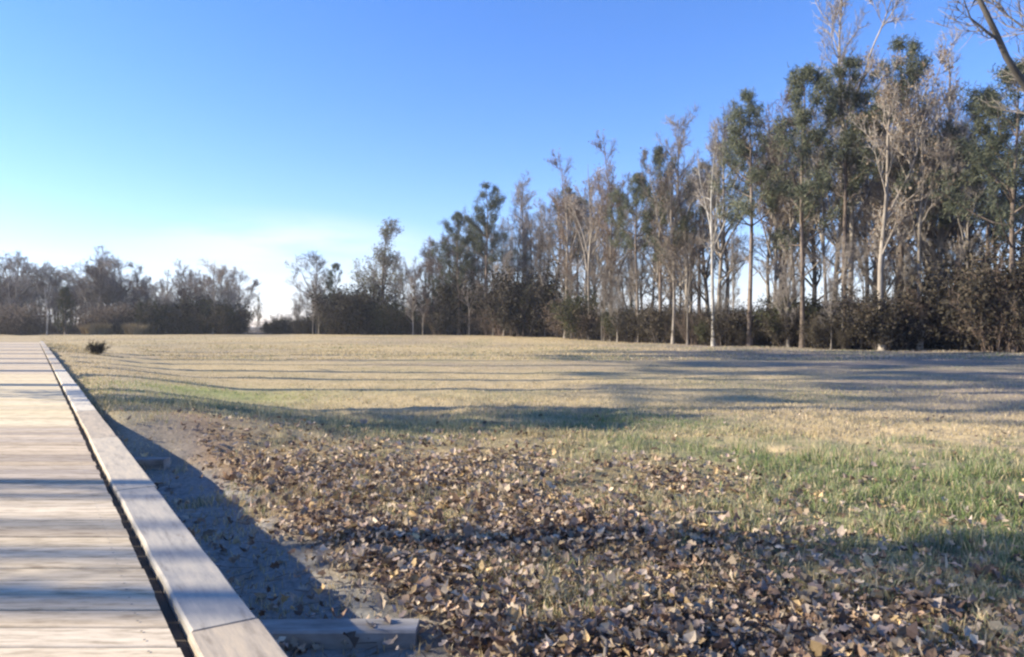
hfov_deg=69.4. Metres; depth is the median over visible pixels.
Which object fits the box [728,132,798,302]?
bare tree
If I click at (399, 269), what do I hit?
bare tree
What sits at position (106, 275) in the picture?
bare tree
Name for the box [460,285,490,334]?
shrub
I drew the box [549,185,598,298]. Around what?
pine tree
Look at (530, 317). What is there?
shrub
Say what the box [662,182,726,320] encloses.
bare tree
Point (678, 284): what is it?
bare tree
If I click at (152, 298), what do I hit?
bare tree
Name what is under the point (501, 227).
bare tree
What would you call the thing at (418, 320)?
shrub
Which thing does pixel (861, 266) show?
bare tree
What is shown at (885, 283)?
bare tree
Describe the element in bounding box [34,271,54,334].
bare tree
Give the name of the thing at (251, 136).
sky
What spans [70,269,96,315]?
bare tree
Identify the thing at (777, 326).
shrub
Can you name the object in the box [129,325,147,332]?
dry grass clump
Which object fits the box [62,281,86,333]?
bare tree
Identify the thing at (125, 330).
dry grass clump
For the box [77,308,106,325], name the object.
shrub
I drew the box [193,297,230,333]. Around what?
shrub
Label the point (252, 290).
bare tree
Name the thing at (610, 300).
bare tree
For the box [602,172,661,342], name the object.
pine tree
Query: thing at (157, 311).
shrub
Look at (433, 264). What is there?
bare tree
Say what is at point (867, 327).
shrub
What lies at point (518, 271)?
bare tree
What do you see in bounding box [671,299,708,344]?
shrub
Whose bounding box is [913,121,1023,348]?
pine tree
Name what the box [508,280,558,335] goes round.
shrub
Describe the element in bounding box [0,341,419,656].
boardwalk
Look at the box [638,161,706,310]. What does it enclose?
bare tree
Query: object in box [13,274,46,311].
bare tree
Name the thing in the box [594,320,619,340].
shrub
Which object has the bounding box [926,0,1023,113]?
bare tree
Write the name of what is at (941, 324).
shrub
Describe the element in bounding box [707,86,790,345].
pine tree
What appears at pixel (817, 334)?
shrub
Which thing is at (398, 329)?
shrub
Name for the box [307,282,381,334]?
shrub
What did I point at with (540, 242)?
bare tree
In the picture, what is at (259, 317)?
bare tree
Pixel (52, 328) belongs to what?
shrub
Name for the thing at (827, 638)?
leaf litter
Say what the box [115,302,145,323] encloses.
shrub
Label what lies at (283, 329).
shrub
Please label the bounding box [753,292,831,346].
shrub
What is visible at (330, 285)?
pine tree
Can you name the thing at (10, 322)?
shrub
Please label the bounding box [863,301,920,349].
shrub
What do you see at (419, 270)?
bare tree
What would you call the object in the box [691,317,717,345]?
shrub
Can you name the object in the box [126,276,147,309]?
bare tree
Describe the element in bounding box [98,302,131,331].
shrub
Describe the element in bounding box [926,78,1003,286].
bare tree
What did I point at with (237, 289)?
bare tree
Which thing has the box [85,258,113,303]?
bare tree
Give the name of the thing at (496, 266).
bare tree
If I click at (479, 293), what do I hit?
bare tree
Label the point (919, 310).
bare tree
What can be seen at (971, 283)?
shrub
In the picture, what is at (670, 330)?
shrub
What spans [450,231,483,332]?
bare tree
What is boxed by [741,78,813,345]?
bare tree
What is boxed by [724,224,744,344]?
bare tree
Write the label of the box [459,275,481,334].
bare tree
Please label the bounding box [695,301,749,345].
shrub
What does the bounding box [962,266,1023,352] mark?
shrub
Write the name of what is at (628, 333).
shrub
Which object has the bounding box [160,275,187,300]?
bare tree
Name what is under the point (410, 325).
shrub
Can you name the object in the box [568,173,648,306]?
bare tree
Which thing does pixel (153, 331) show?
dry grass clump
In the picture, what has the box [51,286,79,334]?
cedar tree
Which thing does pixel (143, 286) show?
bare tree
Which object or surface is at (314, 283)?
bare tree
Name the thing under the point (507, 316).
shrub
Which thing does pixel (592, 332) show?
shrub
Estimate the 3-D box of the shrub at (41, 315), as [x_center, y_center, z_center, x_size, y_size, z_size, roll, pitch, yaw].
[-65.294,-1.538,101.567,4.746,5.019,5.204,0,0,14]
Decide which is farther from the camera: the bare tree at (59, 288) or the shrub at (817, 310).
the bare tree at (59, 288)
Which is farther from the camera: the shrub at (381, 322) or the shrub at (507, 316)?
the shrub at (381, 322)
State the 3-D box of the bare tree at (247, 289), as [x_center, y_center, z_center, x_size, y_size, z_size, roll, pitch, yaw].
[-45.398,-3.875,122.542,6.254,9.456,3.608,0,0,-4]
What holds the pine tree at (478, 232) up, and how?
on the ground at (168, 437)
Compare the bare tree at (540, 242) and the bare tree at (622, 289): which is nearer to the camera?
the bare tree at (622, 289)
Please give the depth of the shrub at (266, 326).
100.99 m
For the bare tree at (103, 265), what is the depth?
121.22 m
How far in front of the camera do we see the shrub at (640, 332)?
60.02 m
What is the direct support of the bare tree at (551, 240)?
on the ground at (168, 437)
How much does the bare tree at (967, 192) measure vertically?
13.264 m
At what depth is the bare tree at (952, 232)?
46.62 m
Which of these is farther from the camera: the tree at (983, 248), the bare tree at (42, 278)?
the bare tree at (42, 278)
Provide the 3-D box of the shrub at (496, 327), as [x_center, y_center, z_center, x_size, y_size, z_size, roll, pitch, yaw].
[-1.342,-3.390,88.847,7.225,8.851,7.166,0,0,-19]
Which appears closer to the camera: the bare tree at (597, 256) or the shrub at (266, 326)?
the bare tree at (597, 256)
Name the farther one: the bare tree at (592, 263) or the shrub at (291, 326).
the shrub at (291, 326)
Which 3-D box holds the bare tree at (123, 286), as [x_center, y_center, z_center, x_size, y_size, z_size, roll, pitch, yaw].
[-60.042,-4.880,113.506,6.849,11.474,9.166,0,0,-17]
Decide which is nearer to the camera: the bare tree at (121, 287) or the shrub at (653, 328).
the shrub at (653, 328)
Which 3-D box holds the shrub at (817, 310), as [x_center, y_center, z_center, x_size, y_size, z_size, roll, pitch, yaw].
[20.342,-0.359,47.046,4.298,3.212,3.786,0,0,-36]
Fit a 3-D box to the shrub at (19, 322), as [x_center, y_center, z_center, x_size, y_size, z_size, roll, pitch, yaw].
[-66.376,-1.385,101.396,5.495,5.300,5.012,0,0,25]
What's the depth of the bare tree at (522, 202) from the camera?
91.01 m
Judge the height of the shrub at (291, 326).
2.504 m
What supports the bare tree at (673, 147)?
on the ground at (168, 437)
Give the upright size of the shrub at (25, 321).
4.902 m
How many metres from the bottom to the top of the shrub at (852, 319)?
3.627 m
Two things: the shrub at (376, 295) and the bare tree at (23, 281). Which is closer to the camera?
the shrub at (376, 295)
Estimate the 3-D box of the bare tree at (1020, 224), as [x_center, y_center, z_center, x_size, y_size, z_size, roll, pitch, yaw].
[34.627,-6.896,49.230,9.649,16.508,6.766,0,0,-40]
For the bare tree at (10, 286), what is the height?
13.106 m
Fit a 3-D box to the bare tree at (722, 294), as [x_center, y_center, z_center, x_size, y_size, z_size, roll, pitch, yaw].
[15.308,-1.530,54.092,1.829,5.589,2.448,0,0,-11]
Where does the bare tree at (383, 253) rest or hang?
on the ground at (168, 437)
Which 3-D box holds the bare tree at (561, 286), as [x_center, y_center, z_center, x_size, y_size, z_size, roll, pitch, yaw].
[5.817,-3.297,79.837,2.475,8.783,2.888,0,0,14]
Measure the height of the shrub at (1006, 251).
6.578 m
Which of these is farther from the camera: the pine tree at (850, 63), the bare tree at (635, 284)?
the bare tree at (635, 284)
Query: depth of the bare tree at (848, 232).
55.37 m
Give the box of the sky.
[0,0,1023,326]
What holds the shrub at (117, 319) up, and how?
on the ground at (168, 437)
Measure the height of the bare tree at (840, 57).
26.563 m
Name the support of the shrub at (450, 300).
on the ground at (168, 437)
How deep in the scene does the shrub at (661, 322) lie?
59.39 m
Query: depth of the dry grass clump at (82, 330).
100.25 m
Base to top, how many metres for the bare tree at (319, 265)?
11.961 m
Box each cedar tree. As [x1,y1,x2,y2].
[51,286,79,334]
[132,302,149,325]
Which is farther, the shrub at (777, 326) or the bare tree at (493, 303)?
the bare tree at (493, 303)
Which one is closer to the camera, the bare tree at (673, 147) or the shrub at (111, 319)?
the bare tree at (673, 147)
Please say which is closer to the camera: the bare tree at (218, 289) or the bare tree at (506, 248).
the bare tree at (506, 248)
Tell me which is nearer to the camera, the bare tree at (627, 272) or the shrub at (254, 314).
the bare tree at (627, 272)
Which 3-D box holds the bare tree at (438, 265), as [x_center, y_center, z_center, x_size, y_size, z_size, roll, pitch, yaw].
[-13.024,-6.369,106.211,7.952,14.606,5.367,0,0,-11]
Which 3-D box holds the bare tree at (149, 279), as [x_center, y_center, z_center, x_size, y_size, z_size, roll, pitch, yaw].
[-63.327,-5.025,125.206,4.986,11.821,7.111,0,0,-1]
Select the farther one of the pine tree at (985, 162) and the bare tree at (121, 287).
the bare tree at (121, 287)
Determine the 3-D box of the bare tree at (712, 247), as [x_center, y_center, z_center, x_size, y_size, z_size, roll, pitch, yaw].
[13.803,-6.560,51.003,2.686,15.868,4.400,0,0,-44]
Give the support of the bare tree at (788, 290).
on the ground at (168, 437)
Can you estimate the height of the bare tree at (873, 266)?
21.584 m
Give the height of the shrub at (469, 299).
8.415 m
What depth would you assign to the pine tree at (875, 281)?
57.96 m
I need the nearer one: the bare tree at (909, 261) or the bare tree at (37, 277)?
the bare tree at (909, 261)
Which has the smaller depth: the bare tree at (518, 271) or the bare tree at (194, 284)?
the bare tree at (518, 271)
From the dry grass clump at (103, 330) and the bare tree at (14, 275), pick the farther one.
the bare tree at (14, 275)
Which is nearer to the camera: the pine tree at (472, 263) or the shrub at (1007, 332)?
the shrub at (1007, 332)
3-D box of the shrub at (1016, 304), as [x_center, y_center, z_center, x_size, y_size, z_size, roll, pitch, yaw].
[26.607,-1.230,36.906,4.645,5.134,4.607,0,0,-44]
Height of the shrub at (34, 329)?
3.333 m
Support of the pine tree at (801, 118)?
on the ground at (168, 437)
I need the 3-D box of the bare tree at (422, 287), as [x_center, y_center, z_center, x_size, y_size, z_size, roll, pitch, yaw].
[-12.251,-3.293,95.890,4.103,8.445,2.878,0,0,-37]
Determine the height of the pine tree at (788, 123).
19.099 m
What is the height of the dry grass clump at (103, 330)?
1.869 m
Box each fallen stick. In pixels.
[600,635,608,656]
[667,511,727,519]
[812,580,965,599]
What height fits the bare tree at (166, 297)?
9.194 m
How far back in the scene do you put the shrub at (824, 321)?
45.91 m
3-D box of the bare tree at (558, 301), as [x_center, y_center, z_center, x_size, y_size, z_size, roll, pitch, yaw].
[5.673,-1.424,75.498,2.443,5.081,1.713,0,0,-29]
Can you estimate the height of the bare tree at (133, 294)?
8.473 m
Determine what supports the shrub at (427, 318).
on the ground at (168, 437)
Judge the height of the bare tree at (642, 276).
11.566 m
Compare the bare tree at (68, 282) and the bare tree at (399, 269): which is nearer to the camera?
the bare tree at (399, 269)
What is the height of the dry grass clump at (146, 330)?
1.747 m
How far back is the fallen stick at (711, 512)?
5.00 m
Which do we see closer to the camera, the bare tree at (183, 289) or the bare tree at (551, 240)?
the bare tree at (551, 240)
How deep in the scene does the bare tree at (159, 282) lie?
108.88 m
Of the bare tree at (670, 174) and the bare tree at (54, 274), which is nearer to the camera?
the bare tree at (670, 174)
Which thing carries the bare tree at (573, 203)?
on the ground at (168, 437)
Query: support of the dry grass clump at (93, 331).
on the ground at (168, 437)
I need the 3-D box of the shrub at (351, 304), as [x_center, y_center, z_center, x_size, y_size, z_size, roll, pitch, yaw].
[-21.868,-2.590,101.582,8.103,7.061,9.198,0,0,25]
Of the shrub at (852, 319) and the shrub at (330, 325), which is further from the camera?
the shrub at (330, 325)
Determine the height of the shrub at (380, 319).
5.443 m
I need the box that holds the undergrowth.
[40,294,970,348]
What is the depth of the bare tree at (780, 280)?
60.52 m
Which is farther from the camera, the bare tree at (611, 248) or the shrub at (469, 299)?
the shrub at (469, 299)
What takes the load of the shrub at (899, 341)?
on the ground at (168, 437)
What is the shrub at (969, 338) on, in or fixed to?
on the ground at (168, 437)
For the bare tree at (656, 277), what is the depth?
64.49 m
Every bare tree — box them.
[0,250,51,309]
[0,251,41,313]
[0,257,33,309]
[0,258,42,312]
[0,261,34,313]
[0,265,56,316]
[0,279,12,308]
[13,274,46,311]
[20,262,68,323]
[20,263,70,323]
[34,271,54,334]
[34,271,75,316]
[41,269,85,316]
[43,269,92,321]
[47,271,77,321]
[57,245,134,315]
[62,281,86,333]
[69,276,91,318]
[70,261,107,315]
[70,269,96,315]
[77,254,127,284]
[83,254,135,311]
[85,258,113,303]
[86,261,132,310]
[88,258,122,307]
[104,259,137,310]
[117,282,147,304]
[126,261,155,309]
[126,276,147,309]
[131,266,153,310]
[137,287,157,313]
[140,278,173,303]
[140,293,169,305]
[146,269,182,333]
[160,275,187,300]
[167,259,196,308]
[172,279,208,304]
[177,273,207,300]
[180,271,212,302]
[190,270,212,333]
[196,259,233,333]
[201,275,228,299]
[205,265,248,306]
[216,280,234,301]
[220,268,239,300]
[224,267,249,328]
[226,278,257,305]
[234,269,261,332]
[252,295,262,334]
[285,249,340,333]
[289,282,307,319]
[300,288,311,315]
[302,277,321,315]
[306,270,325,333]
[310,290,326,333]
[310,292,317,333]
[351,218,406,334]
[369,252,399,305]
[384,250,419,332]
[393,261,410,306]
[395,236,443,306]
[397,266,422,308]
[397,278,419,334]
[403,241,436,298]
[405,271,420,322]
[405,271,431,327]
[417,291,430,334]
[419,231,463,297]
[420,246,448,296]
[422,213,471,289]
[433,290,446,334]
[440,217,491,287]
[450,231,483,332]
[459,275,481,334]
[463,224,513,288]
[465,225,504,292]
[474,278,484,334]
[483,216,522,287]
[486,251,516,335]
[490,277,503,335]
[496,219,548,289]
[499,218,516,333]
[504,169,552,334]
[509,204,546,335]
[513,192,582,335]
[513,213,542,281]
[519,197,557,278]
[525,205,560,335]
[533,199,578,300]
[539,201,557,283]
[546,148,610,337]
[550,164,616,339]
[553,265,574,337]
[557,294,573,338]
[559,263,580,338]
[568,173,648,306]
[568,177,615,305]
[572,195,603,302]
[576,180,644,297]
[582,260,617,340]
[588,129,656,340]
[592,257,626,340]
[593,261,612,340]
[597,276,630,341]
[599,212,656,337]
[600,221,639,308]
[618,179,698,303]
[625,223,665,313]
[625,247,646,342]
[634,104,744,316]
[636,139,693,343]
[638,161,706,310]
[640,178,665,310]
[642,194,703,342]
[650,164,735,341]
[658,232,707,344]
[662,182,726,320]
[689,135,764,310]
[692,102,771,343]
[692,120,744,345]
[709,271,731,321]
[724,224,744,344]
[728,93,859,304]
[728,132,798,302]
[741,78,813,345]
[749,134,831,300]
[752,107,843,299]
[754,233,817,346]
[782,0,914,345]
[782,102,824,269]
[796,95,848,347]
[799,80,898,271]
[803,67,964,294]
[803,77,896,299]
[810,277,839,349]
[821,235,872,348]
[825,105,896,296]
[826,258,838,315]
[832,67,977,301]
[841,239,891,349]
[843,43,962,350]
[863,264,897,313]
[864,81,966,349]
[866,82,1003,297]
[870,26,1005,288]
[870,134,1008,346]
[877,238,916,346]
[890,222,924,349]
[905,276,932,349]
[915,119,1023,275]
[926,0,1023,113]
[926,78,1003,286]
[933,111,995,350]
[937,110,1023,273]
[974,120,1023,266]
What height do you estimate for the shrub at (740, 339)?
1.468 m
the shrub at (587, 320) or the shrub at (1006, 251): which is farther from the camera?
the shrub at (587, 320)
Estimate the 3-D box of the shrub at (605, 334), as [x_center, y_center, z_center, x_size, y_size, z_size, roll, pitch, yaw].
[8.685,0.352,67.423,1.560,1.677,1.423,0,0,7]
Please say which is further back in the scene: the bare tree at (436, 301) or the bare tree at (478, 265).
the bare tree at (478, 265)
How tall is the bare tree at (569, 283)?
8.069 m
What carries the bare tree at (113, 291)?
on the ground at (168, 437)
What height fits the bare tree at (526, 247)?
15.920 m
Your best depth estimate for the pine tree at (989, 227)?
40.66 m
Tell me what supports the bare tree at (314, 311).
on the ground at (168, 437)
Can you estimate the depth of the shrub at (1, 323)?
100.80 m
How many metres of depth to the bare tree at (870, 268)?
56.16 m
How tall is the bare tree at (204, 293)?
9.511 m
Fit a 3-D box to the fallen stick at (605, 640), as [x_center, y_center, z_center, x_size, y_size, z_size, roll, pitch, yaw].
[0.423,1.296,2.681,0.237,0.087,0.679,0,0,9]
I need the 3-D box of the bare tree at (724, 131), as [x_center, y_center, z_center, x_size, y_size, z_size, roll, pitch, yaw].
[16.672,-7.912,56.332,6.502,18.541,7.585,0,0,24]
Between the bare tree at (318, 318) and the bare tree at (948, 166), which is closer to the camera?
the bare tree at (948, 166)
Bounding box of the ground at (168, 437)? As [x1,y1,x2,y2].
[0,327,1023,656]
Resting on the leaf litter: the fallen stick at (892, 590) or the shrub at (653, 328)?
the fallen stick at (892, 590)
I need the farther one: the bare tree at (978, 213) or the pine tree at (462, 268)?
the pine tree at (462, 268)
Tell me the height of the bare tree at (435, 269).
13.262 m
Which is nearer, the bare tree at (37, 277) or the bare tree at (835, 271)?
the bare tree at (835, 271)
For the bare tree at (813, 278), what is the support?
on the ground at (168, 437)
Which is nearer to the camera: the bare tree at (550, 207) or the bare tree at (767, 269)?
the bare tree at (767, 269)
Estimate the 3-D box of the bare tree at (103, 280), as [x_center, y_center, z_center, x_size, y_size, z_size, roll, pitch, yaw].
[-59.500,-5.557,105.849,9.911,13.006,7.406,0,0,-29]
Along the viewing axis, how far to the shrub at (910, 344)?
42.42 m
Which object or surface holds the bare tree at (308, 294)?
on the ground at (168, 437)
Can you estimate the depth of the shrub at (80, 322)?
102.52 m
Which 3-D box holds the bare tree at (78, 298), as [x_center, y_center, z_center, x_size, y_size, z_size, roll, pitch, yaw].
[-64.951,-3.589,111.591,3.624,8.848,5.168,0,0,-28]
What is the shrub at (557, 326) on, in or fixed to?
on the ground at (168, 437)
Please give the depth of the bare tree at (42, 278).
117.00 m
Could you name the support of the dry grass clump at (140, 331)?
on the ground at (168, 437)
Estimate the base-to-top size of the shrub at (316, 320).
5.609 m
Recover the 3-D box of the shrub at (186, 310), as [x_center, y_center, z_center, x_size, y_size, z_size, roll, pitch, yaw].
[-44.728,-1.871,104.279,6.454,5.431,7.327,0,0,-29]
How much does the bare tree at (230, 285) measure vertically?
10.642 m
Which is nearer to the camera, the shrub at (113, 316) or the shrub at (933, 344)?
the shrub at (933, 344)
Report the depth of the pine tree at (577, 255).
87.01 m
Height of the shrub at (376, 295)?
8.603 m
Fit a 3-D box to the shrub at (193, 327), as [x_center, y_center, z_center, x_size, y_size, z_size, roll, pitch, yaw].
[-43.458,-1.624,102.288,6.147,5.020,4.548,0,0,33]
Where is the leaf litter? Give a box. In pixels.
[104,403,1023,656]
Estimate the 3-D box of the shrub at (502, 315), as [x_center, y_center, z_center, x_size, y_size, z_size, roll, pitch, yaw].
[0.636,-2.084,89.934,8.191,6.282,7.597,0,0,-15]
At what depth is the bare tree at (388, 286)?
104.99 m
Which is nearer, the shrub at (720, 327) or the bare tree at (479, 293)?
the shrub at (720, 327)
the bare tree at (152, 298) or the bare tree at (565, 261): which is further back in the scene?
the bare tree at (152, 298)
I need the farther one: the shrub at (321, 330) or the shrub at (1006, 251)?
the shrub at (321, 330)
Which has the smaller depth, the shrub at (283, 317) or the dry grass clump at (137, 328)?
the dry grass clump at (137, 328)
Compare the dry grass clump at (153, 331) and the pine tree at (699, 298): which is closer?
the pine tree at (699, 298)
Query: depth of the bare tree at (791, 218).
53.14 m
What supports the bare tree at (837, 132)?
on the ground at (168, 437)
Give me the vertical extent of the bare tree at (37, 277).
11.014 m
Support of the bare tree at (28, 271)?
on the ground at (168, 437)
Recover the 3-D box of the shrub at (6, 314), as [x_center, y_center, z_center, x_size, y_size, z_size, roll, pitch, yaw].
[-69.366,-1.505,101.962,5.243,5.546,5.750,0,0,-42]
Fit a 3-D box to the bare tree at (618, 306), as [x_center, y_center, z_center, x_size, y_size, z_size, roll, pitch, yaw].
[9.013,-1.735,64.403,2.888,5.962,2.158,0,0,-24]
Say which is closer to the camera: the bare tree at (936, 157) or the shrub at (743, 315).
the bare tree at (936, 157)
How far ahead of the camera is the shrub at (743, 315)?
49.88 m
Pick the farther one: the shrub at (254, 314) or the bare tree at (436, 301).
the shrub at (254, 314)
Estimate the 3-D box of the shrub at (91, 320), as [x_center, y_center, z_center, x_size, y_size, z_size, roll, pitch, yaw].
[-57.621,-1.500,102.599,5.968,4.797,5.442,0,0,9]
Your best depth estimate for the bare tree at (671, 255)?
53.43 m
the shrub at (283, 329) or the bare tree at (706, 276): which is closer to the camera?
the bare tree at (706, 276)
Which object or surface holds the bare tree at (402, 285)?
on the ground at (168, 437)
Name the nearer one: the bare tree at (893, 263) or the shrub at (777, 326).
the bare tree at (893, 263)
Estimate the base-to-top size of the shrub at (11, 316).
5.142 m
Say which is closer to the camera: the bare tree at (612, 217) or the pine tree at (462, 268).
the bare tree at (612, 217)
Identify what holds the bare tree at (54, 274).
on the ground at (168, 437)
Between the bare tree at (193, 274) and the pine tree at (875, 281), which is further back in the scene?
the bare tree at (193, 274)
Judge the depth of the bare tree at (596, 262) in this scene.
84.20 m
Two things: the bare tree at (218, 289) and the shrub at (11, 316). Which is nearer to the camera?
the shrub at (11, 316)
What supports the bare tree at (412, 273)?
on the ground at (168, 437)
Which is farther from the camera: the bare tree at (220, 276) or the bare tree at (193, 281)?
the bare tree at (193, 281)
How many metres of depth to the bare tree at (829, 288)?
43.80 m
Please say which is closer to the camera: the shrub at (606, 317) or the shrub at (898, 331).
the shrub at (898, 331)
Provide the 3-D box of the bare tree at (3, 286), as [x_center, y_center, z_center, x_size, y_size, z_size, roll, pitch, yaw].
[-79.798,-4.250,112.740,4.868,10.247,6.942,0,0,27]
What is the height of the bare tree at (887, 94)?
17.628 m
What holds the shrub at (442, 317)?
on the ground at (168, 437)
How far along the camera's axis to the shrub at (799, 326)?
46.73 m
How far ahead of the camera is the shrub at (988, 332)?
37.97 m
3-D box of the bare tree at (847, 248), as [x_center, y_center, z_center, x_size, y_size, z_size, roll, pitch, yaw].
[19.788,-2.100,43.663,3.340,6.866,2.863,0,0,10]
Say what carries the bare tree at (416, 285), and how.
on the ground at (168, 437)
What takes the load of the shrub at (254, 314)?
on the ground at (168, 437)
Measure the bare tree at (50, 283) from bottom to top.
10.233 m
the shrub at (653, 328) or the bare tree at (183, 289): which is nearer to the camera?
the shrub at (653, 328)
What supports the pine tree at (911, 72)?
on the ground at (168, 437)
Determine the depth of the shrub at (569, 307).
71.72 m
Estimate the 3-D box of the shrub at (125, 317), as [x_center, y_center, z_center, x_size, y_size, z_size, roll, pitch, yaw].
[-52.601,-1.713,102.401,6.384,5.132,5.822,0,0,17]
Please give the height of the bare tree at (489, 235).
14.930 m
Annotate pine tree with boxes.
[322,263,342,300]
[423,210,482,334]
[451,181,531,334]
[459,222,498,283]
[547,196,594,293]
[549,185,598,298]
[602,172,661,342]
[633,142,702,342]
[681,162,726,312]
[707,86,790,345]
[744,117,823,304]
[763,57,859,347]
[801,53,889,348]
[835,33,979,348]
[855,104,936,295]
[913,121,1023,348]
[926,50,1023,352]
[935,82,1023,274]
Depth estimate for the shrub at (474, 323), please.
92.03 m
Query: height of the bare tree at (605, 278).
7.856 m
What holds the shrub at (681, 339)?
on the ground at (168, 437)
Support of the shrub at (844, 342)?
on the ground at (168, 437)
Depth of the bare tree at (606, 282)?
67.56 m
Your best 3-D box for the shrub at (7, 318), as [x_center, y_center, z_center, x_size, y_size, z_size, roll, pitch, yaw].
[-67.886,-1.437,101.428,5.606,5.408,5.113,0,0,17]
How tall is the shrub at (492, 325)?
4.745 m
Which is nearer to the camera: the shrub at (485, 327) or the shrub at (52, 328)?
the shrub at (485, 327)
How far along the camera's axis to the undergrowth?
65.20 m
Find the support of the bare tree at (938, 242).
on the ground at (168, 437)
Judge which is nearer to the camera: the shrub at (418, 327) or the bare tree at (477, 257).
the shrub at (418, 327)
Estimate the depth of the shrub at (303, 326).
99.82 m
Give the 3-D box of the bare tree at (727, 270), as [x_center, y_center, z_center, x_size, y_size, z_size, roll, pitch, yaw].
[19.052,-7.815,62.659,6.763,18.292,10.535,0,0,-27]
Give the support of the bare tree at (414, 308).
on the ground at (168, 437)
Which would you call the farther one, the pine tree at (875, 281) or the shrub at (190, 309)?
the shrub at (190, 309)
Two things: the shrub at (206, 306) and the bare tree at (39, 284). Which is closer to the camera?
the shrub at (206, 306)
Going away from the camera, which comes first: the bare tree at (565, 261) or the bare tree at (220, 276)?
the bare tree at (565, 261)
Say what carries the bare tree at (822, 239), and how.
on the ground at (168, 437)
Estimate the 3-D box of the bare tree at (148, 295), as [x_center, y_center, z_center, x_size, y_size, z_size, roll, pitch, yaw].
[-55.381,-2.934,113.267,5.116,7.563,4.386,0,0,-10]
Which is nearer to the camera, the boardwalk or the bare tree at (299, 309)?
the boardwalk
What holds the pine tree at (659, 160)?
on the ground at (168, 437)
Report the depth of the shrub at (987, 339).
39.71 m
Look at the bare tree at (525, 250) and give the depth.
91.69 m
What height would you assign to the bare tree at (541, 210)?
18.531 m
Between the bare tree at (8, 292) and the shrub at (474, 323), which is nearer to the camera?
the shrub at (474, 323)
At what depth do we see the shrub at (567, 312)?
78.41 m
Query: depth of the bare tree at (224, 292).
106.46 m
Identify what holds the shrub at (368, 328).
on the ground at (168, 437)
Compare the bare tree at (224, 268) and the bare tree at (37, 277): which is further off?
the bare tree at (37, 277)
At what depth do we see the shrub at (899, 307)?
42.00 m
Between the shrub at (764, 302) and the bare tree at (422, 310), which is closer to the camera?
the shrub at (764, 302)
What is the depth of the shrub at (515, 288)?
89.98 m
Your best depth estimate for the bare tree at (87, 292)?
106.53 m
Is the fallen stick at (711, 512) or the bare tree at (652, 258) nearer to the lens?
the fallen stick at (711, 512)
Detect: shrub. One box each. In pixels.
[0,298,22,334]
[0,298,37,334]
[0,305,33,333]
[0,319,12,334]
[3,307,42,334]
[3,316,22,334]
[7,303,45,334]
[10,303,54,334]
[27,318,43,334]
[42,312,57,334]
[69,307,98,333]
[75,301,108,324]
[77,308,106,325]
[85,339,111,354]
[92,300,133,333]
[94,305,135,333]
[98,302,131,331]
[112,297,152,327]
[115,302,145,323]
[125,295,182,333]
[129,296,180,333]
[163,295,202,333]
[172,295,210,333]
[174,297,209,333]
[180,299,218,333]
[192,297,256,333]
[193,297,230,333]
[199,297,236,333]
[224,299,265,333]
[255,318,283,333]
[268,313,290,333]
[274,313,294,333]
[284,312,317,333]
[288,317,299,333]
[306,294,350,333]
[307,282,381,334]
[313,313,341,334]
[314,273,411,334]
[315,315,330,333]
[327,284,375,333]
[357,312,372,334]
[369,305,406,334]
[370,293,419,334]
[381,299,411,334]
[406,317,418,334]
[412,271,488,334]
[413,296,445,334]
[414,314,427,334]
[419,297,455,334]
[423,271,488,334]
[424,302,466,334]
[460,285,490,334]
[460,309,488,334]
[464,255,583,336]
[471,277,530,335]
[474,307,494,335]
[477,310,501,335]
[488,290,531,335]
[489,269,538,334]
[497,280,558,336]
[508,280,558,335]
[533,301,556,336]
[536,293,574,337]
[547,286,608,339]
[551,285,591,337]
[571,300,606,339]
[580,319,605,339]
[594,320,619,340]
[595,299,641,341]
[600,326,613,338]
[609,305,645,342]
[624,305,669,342]
[634,292,691,342]
[640,305,686,342]
[663,319,682,337]
[663,322,694,343]
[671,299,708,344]
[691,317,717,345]
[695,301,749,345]
[702,302,738,345]
[718,299,775,345]
[732,326,748,345]
[737,322,770,345]
[746,302,812,345]
[752,287,816,345]
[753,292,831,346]
[755,304,809,346]
[784,309,822,347]
[795,311,850,348]
[806,298,855,346]
[808,308,853,347]
[825,282,945,350]
[827,291,895,347]
[832,322,857,349]
[846,286,927,349]
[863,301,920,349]
[863,313,941,348]
[894,235,1023,351]
[894,264,979,349]
[895,319,927,349]
[906,287,964,349]
[937,241,1023,352]
[948,294,995,350]
[956,298,1003,349]
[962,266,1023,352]
[963,227,1023,352]
[983,233,1023,339]
[997,272,1023,333]
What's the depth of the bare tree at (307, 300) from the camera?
120.62 m
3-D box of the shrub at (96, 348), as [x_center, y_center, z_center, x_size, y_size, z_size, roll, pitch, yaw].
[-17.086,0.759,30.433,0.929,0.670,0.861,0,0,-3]
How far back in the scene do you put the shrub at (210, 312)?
101.40 m
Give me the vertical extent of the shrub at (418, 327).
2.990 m
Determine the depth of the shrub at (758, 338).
49.42 m
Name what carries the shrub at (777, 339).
on the ground at (168, 437)
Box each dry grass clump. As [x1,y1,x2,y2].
[77,325,87,333]
[85,324,104,334]
[91,321,112,333]
[118,322,131,333]
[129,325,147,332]
[131,323,147,334]
[136,322,153,333]
[149,323,158,333]
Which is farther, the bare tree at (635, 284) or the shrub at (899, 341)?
the bare tree at (635, 284)
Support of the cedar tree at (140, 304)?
on the ground at (168, 437)
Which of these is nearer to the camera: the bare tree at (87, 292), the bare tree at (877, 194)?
the bare tree at (877, 194)
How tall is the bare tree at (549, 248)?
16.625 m

